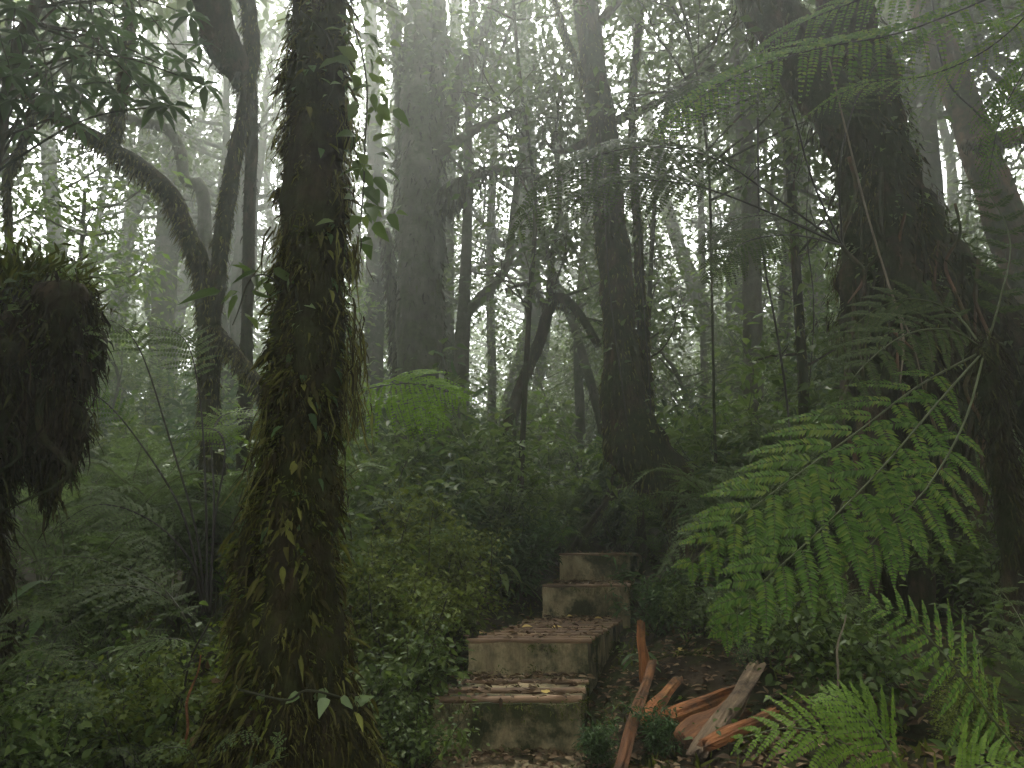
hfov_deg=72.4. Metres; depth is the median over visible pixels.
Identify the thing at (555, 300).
bowed tree
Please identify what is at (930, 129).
misty tree
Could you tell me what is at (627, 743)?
split log
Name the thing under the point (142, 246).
forest tree
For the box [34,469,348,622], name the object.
understory fern
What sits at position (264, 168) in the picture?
forest tree
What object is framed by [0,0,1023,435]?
sky
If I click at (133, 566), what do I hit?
understory fern
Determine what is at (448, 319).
misty tree
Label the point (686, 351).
forest tree
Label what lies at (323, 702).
climbing vine
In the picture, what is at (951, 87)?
bare stem
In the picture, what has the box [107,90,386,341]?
forest tree
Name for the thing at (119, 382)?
understory tree
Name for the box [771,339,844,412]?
shrub
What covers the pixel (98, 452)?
shrub
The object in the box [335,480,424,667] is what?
shrub
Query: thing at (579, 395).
misty tree
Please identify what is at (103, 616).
shrub
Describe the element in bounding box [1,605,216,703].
understory fern
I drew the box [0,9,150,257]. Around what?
canopy tree
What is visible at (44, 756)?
strap plant
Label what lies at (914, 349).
hanging vine
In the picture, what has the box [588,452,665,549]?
shrub
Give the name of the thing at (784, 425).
understory fern
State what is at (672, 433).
shrub
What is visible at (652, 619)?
shrub
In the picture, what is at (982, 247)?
understory tree
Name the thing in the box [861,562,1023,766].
ground fern
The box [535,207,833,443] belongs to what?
understory tree
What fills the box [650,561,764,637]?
shrub
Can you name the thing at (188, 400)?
shrub
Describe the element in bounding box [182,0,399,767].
mossy tree
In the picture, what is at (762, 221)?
understory tree
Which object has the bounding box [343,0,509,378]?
forest tree
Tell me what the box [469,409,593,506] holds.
shrub
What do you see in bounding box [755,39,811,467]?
hanging vine
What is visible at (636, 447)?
curved tree
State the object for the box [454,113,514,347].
forest tree
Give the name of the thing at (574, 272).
forest tree
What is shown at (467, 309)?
forked tree
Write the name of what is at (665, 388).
understory tree
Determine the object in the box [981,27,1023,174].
canopy tree
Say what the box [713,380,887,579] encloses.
shrub
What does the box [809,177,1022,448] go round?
understory tree
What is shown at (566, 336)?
understory tree
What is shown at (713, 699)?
split log
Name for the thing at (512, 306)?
forest tree
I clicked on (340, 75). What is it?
climbing vine
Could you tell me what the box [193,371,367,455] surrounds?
shrub
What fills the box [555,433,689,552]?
shrub
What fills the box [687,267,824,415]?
understory tree
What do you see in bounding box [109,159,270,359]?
forest tree
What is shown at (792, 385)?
shrub
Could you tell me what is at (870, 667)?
shrub
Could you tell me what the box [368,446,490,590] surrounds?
shrub
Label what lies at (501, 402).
understory tree
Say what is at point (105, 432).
shrub
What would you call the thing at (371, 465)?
understory fern
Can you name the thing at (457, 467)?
understory fern
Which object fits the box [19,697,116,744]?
strap plant
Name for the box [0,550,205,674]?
ground fern
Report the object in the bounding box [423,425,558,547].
shrub
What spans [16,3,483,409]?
forest tree
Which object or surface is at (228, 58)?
hanging limb tree
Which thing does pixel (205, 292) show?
climbing vine
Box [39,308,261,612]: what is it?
stalked fern
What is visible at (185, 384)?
understory tree
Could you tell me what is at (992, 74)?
forest tree
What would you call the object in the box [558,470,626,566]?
fallen branch
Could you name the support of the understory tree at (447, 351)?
on the forest floor
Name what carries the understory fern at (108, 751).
on the forest floor
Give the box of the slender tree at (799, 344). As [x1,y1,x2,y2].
[716,0,845,580]
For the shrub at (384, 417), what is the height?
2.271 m
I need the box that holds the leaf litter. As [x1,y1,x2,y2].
[33,544,1023,767]
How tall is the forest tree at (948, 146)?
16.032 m
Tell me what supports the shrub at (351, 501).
on the forest floor
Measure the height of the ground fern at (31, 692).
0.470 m
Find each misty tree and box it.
[0,0,268,522]
[34,2,283,432]
[35,0,355,409]
[38,3,160,280]
[112,0,288,488]
[219,0,622,408]
[345,0,824,547]
[346,0,573,438]
[357,17,670,466]
[385,0,605,423]
[485,0,773,535]
[500,0,760,414]
[505,1,879,419]
[563,0,986,412]
[682,0,1023,266]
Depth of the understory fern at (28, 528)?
5.29 m
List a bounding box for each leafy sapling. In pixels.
[0,136,191,539]
[414,0,614,570]
[529,0,954,597]
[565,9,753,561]
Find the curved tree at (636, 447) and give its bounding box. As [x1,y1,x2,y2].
[457,0,815,603]
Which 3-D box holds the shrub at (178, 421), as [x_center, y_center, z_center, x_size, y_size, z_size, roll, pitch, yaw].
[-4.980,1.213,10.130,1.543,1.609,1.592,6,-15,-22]
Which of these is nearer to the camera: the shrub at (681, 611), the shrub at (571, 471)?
the shrub at (681, 611)
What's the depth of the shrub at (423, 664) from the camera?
3.95 m
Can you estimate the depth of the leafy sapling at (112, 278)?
8.57 m
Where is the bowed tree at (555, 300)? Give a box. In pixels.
[456,6,711,480]
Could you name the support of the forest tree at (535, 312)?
on the forest floor
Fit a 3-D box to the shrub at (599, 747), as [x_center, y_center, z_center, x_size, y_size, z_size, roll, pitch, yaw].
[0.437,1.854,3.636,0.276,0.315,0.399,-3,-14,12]
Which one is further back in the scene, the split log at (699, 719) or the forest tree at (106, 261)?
the forest tree at (106, 261)
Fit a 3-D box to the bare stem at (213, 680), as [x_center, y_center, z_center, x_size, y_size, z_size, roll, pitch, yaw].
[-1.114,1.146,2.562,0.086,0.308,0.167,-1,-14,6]
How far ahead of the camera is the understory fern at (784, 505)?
5.39 m
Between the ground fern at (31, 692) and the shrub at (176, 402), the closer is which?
the ground fern at (31, 692)
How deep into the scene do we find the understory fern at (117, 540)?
4.53 m
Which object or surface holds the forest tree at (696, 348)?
on the forest floor
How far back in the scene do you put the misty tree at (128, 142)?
10.46 m
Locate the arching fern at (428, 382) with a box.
[337,369,476,539]
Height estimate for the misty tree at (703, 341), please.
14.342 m
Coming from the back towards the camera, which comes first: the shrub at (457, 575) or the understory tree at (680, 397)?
the understory tree at (680, 397)
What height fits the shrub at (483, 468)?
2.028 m
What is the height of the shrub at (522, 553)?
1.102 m
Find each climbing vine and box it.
[178,262,293,330]
[236,684,373,717]
[287,279,315,327]
[300,2,342,109]
[315,14,409,261]
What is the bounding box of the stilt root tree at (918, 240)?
[728,0,1023,632]
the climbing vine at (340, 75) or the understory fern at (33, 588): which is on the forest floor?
the understory fern at (33, 588)
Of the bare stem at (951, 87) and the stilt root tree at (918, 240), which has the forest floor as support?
the stilt root tree at (918, 240)
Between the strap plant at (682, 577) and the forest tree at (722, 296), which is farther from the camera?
the forest tree at (722, 296)
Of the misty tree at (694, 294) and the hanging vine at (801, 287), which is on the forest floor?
the misty tree at (694, 294)
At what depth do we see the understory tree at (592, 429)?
15.47 m
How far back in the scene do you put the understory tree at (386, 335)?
17.74 m
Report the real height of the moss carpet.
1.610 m
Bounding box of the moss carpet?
[11,535,1020,767]
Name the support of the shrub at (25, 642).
on the forest floor
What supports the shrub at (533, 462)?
on the forest floor
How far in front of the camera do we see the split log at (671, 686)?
3.97 m
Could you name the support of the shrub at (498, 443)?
on the forest floor
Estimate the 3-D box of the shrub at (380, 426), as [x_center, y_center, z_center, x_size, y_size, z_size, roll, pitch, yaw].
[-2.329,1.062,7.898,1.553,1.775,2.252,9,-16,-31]
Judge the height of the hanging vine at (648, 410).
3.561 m
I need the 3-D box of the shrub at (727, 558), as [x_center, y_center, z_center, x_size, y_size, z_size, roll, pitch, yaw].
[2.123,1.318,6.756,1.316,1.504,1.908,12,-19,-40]
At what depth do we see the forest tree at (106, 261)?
37.21 m
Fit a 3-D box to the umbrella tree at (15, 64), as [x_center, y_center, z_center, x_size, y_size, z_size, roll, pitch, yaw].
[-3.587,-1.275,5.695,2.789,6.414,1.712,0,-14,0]
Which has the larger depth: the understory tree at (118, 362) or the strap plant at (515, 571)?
the understory tree at (118, 362)
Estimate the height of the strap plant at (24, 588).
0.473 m
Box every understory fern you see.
[0,622,159,731]
[0,706,162,767]
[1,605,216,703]
[6,469,243,640]
[7,550,109,640]
[8,463,186,603]
[10,434,250,580]
[10,458,250,619]
[16,523,189,600]
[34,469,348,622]
[59,612,225,690]
[69,735,184,767]
[132,460,436,576]
[133,542,236,605]
[148,511,357,550]
[165,621,230,674]
[334,452,429,510]
[334,528,533,635]
[344,533,450,575]
[365,452,480,521]
[423,455,562,514]
[525,486,631,558]
[591,446,891,611]
[632,584,699,619]
[638,460,893,612]
[690,478,813,579]
[691,481,802,561]
[695,506,822,585]
[721,405,832,476]
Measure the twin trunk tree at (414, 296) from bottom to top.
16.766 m
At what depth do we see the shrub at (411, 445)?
6.75 m
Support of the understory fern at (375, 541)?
on the forest floor
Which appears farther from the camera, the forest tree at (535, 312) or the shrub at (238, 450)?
the forest tree at (535, 312)
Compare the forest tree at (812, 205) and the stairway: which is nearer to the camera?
the stairway
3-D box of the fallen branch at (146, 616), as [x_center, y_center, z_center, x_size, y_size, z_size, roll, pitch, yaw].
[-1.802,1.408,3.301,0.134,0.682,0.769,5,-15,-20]
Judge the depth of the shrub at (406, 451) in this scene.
7.70 m
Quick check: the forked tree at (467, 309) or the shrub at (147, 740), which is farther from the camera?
the forked tree at (467, 309)
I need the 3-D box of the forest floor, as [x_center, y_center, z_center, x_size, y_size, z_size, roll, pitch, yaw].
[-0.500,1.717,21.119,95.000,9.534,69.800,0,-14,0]
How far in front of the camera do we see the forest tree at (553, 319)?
30.35 m
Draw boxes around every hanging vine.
[582,130,629,429]
[623,151,666,423]
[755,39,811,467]
[790,135,838,418]
[828,61,904,383]
[871,232,923,391]
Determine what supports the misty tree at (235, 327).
on the forest floor
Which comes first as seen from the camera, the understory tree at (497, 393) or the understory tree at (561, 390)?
the understory tree at (561, 390)
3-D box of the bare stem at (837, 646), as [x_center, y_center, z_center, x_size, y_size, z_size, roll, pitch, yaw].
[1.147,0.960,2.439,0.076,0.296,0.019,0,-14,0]
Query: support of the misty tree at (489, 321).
on the forest floor
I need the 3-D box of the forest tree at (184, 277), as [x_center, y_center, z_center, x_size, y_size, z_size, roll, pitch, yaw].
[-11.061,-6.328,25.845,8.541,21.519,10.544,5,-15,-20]
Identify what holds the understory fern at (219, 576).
on the forest floor
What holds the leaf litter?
on the forest floor
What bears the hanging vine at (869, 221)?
hanging from the stilt root tree at (918, 240)
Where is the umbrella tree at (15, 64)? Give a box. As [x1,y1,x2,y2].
[0,0,223,171]
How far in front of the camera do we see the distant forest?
29.82 m
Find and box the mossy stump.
[0,222,119,738]
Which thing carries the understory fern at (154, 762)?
on the forest floor
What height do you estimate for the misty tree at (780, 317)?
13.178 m
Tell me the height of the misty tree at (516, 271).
16.740 m
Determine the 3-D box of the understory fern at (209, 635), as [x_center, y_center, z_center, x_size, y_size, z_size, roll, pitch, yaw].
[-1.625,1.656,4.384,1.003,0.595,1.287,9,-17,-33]
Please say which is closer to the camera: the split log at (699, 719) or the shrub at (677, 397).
the split log at (699, 719)
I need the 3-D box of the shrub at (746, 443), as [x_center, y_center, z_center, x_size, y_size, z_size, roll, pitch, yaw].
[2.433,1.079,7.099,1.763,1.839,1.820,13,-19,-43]
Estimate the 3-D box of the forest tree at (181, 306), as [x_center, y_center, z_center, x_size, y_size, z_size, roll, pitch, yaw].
[-10.061,-4.354,20.220,8.013,16.240,10.246,-1,-14,3]
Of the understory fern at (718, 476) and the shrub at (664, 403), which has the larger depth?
the shrub at (664, 403)
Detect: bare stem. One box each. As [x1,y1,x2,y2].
[172,606,216,734]
[183,655,221,746]
[835,615,846,696]
[931,0,992,131]
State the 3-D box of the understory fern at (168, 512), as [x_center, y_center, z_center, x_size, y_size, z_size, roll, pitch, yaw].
[-2.694,1.196,5.325,2.195,1.176,2.265,-13,-19,42]
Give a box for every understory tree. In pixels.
[0,221,195,477]
[89,289,227,462]
[170,256,391,423]
[174,365,196,403]
[253,334,265,378]
[344,235,531,437]
[346,266,484,439]
[469,285,692,515]
[473,362,552,422]
[474,294,602,499]
[482,389,560,445]
[500,316,598,479]
[509,319,599,433]
[528,345,592,457]
[530,313,600,461]
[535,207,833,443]
[536,326,664,450]
[544,314,600,401]
[549,332,601,460]
[550,292,669,416]
[585,256,740,448]
[657,353,718,426]
[673,202,843,413]
[680,168,837,420]
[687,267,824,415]
[792,294,839,344]
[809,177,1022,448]
[822,224,840,344]
[946,197,996,266]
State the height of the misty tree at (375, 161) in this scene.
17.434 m
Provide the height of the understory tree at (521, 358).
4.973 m
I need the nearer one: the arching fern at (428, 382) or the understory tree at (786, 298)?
the arching fern at (428, 382)
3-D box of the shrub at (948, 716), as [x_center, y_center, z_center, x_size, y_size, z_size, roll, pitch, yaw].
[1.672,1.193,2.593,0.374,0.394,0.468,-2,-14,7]
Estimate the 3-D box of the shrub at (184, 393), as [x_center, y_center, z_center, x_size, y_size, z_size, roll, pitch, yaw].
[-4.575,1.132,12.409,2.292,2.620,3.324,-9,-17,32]
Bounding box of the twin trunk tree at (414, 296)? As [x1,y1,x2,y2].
[346,0,650,574]
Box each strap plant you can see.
[4,580,109,651]
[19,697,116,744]
[35,749,58,767]
[50,645,192,701]
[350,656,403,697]
[474,562,541,605]
[620,652,660,671]
[656,572,732,618]
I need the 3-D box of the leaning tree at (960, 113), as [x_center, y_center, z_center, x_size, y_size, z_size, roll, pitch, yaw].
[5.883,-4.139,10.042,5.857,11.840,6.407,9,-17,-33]
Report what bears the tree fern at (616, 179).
attached to the stilt root tree at (918, 240)
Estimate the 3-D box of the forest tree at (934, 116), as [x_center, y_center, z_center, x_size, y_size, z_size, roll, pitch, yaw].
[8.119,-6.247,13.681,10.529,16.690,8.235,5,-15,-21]
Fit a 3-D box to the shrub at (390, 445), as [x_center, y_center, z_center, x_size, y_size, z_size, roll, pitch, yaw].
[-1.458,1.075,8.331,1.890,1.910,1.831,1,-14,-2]
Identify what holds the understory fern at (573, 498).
on the forest floor
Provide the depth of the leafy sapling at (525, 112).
8.97 m
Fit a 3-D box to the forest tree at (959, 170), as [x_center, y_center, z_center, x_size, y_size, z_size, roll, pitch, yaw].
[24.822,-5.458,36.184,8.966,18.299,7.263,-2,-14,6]
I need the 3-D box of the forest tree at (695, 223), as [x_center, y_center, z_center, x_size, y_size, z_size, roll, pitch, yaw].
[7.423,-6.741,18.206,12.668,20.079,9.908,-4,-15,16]
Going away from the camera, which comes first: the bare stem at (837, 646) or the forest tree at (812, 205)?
the bare stem at (837, 646)
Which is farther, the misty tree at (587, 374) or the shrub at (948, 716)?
the misty tree at (587, 374)
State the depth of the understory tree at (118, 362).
14.20 m
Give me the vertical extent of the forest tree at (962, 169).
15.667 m
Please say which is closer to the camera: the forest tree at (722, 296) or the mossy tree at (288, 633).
the mossy tree at (288, 633)
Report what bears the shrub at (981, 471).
on the forest floor
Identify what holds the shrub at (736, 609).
on the forest floor
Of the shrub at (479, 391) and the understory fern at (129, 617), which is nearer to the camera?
the understory fern at (129, 617)
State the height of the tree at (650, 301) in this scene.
9.450 m
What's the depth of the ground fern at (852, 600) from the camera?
3.43 m
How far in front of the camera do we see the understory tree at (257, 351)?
23.97 m
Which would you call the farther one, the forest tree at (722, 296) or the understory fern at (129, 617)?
the forest tree at (722, 296)
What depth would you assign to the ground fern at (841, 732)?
1.47 m
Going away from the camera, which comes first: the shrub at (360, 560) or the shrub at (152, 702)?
the shrub at (152, 702)
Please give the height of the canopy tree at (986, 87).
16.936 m
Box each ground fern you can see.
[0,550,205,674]
[0,598,112,720]
[139,726,288,767]
[689,554,888,669]
[730,676,1023,767]
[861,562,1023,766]
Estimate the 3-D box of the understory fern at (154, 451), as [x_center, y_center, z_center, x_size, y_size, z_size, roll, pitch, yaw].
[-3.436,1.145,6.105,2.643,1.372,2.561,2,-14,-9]
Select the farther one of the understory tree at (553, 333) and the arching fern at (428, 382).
the understory tree at (553, 333)
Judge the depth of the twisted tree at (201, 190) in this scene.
9.99 m
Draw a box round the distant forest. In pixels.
[0,150,1023,449]
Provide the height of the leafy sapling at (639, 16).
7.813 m
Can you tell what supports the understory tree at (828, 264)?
on the forest floor
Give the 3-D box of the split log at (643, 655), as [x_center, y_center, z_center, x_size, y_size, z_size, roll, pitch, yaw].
[0.845,1.731,4.513,0.077,0.416,0.049,1,-32,3]
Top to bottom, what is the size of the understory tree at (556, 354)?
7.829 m
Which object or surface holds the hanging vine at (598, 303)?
attached to the curved tree at (636, 447)
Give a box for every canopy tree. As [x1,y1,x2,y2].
[0,0,290,153]
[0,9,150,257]
[814,0,1023,144]
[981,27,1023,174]
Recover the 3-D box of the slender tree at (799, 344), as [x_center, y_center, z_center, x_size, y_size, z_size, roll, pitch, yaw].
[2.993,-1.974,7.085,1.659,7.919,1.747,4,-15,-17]
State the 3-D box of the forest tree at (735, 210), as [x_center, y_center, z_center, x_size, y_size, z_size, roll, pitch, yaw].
[5.704,-5.179,16.633,6.556,16.517,8.093,-9,-16,31]
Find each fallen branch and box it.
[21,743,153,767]
[101,604,155,767]
[401,563,438,666]
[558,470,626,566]
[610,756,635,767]
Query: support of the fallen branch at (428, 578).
on the forest floor
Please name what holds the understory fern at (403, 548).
on the forest floor
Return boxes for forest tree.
[1,13,276,314]
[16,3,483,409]
[41,0,389,420]
[48,12,286,493]
[62,0,405,333]
[63,189,193,351]
[86,223,148,320]
[107,0,282,399]
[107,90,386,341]
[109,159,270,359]
[136,9,506,431]
[149,166,350,320]
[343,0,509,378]
[454,0,688,437]
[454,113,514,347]
[455,206,600,395]
[473,1,718,381]
[478,78,655,400]
[566,176,712,367]
[570,0,1010,388]
[620,3,840,397]
[627,70,835,336]
[648,190,727,390]
[671,112,966,319]
[715,0,1023,251]
[720,134,839,374]
[878,0,1023,208]
[879,9,1023,229]
[906,29,1023,448]
[942,154,1022,203]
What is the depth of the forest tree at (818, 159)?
31.83 m
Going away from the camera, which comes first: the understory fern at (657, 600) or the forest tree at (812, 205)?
the understory fern at (657, 600)
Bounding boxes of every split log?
[614,659,656,767]
[637,619,649,683]
[639,676,682,730]
[660,684,735,727]
[673,701,752,748]
[685,660,766,763]
[697,707,779,752]
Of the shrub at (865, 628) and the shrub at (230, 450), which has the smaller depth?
the shrub at (865, 628)
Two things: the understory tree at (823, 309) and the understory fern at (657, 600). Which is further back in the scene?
the understory tree at (823, 309)
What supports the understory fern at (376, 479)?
on the forest floor
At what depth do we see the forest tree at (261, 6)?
21.43 m
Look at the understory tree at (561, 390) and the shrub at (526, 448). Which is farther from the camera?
the understory tree at (561, 390)
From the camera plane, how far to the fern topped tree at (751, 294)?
10.47 m
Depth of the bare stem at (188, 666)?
2.71 m
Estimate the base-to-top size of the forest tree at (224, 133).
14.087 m
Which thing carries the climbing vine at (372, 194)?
attached to the mossy tree at (288, 633)
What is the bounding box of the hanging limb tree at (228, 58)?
[188,0,447,594]
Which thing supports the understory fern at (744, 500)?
on the forest floor
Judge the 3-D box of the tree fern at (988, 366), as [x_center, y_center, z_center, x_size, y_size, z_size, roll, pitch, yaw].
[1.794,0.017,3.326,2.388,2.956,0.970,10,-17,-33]
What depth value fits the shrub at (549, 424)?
11.48 m
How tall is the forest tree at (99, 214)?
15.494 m
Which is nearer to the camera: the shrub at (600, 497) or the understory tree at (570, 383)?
the shrub at (600, 497)
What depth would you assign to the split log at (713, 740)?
3.16 m
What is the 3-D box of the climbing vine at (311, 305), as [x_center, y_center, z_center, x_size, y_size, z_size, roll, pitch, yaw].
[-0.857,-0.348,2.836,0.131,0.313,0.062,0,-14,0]
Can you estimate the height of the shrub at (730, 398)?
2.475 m
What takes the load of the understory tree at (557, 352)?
on the forest floor
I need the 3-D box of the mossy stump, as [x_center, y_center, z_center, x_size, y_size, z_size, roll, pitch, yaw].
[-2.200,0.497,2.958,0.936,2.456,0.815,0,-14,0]
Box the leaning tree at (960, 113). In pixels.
[646,0,1023,306]
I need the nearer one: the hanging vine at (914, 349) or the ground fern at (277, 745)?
the ground fern at (277, 745)
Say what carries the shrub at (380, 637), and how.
on the forest floor
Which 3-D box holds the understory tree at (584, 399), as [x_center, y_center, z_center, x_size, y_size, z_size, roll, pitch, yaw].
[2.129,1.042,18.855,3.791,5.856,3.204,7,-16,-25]
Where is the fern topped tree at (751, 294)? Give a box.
[510,0,894,435]
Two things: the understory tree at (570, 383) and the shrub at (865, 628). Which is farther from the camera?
the understory tree at (570, 383)
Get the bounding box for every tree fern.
[505,21,956,288]
[651,0,1023,200]
[671,180,1023,666]
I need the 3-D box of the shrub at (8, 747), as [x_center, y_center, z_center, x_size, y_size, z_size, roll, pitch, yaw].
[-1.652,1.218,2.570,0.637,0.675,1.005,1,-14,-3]
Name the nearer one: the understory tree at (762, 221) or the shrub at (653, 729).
the shrub at (653, 729)
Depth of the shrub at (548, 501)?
9.86 m
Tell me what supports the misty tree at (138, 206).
on the forest floor
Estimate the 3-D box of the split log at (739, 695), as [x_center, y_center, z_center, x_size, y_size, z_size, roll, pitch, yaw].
[1.118,1.636,3.564,0.129,0.078,1.028,-4,3,35]
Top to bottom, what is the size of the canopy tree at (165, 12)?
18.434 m
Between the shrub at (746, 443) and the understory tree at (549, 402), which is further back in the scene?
the understory tree at (549, 402)
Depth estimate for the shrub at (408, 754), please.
3.50 m
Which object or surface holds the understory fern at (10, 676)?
on the forest floor
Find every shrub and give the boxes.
[0,584,104,700]
[0,631,180,767]
[17,531,164,667]
[26,596,240,767]
[46,596,228,767]
[77,389,184,497]
[85,384,129,457]
[94,373,227,481]
[107,409,198,492]
[127,371,235,487]
[143,369,263,471]
[151,385,254,528]
[163,384,364,525]
[167,427,394,577]
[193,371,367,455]
[254,405,392,501]
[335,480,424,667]
[336,433,503,577]
[338,509,493,691]
[339,363,470,548]
[339,390,465,535]
[345,584,476,739]
[348,368,410,466]
[351,466,530,652]
[366,657,496,767]
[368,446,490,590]
[380,338,549,507]
[384,351,504,466]
[414,394,587,574]
[419,449,560,577]
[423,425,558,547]
[460,499,577,602]
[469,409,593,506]
[470,445,546,487]
[516,390,666,538]
[528,464,603,561]
[545,359,793,552]
[545,434,594,517]
[549,438,655,552]
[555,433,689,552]
[572,705,623,767]
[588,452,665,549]
[603,552,703,638]
[618,696,685,759]
[644,302,839,497]
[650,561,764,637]
[655,373,766,428]
[655,380,832,475]
[655,402,729,455]
[663,374,773,465]
[668,382,816,578]
[672,442,812,591]
[696,556,804,662]
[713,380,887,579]
[737,364,833,437]
[739,544,1023,733]
[766,574,889,659]
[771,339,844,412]
[798,351,1016,507]
[909,496,1003,633]
[920,654,1023,751]
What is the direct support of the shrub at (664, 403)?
on the forest floor
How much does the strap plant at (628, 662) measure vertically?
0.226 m
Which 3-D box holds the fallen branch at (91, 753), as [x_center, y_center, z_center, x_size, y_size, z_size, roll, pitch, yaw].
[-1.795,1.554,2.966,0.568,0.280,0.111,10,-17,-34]
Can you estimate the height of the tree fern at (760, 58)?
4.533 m
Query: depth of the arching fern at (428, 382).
3.94 m
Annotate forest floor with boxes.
[0,482,1023,767]
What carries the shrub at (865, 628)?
on the forest floor
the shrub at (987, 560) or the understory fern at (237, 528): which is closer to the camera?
the shrub at (987, 560)
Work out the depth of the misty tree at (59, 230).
17.69 m
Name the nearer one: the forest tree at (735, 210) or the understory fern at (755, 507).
the understory fern at (755, 507)
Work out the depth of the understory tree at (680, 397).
17.55 m
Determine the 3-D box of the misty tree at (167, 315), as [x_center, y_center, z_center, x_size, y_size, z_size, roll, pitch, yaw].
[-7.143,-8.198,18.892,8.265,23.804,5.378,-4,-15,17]
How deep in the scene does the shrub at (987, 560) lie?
4.09 m
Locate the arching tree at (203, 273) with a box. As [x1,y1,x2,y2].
[0,0,264,611]
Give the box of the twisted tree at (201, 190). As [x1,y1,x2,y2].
[40,1,222,424]
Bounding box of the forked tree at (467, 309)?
[346,0,617,447]
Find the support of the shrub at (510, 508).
on the forest floor
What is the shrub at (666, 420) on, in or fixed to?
on the forest floor
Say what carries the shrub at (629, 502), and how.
on the forest floor
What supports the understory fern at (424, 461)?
on the forest floor
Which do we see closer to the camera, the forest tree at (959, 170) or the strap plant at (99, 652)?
the strap plant at (99, 652)
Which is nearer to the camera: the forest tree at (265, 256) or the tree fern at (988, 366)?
the tree fern at (988, 366)
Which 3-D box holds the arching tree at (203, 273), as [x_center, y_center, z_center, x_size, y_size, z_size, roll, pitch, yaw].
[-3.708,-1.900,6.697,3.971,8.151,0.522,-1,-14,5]
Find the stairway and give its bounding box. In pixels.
[425,552,641,767]
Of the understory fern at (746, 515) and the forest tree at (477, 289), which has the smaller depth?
the understory fern at (746, 515)
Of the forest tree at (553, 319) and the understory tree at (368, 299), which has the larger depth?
the forest tree at (553, 319)
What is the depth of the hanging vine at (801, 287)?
6.62 m

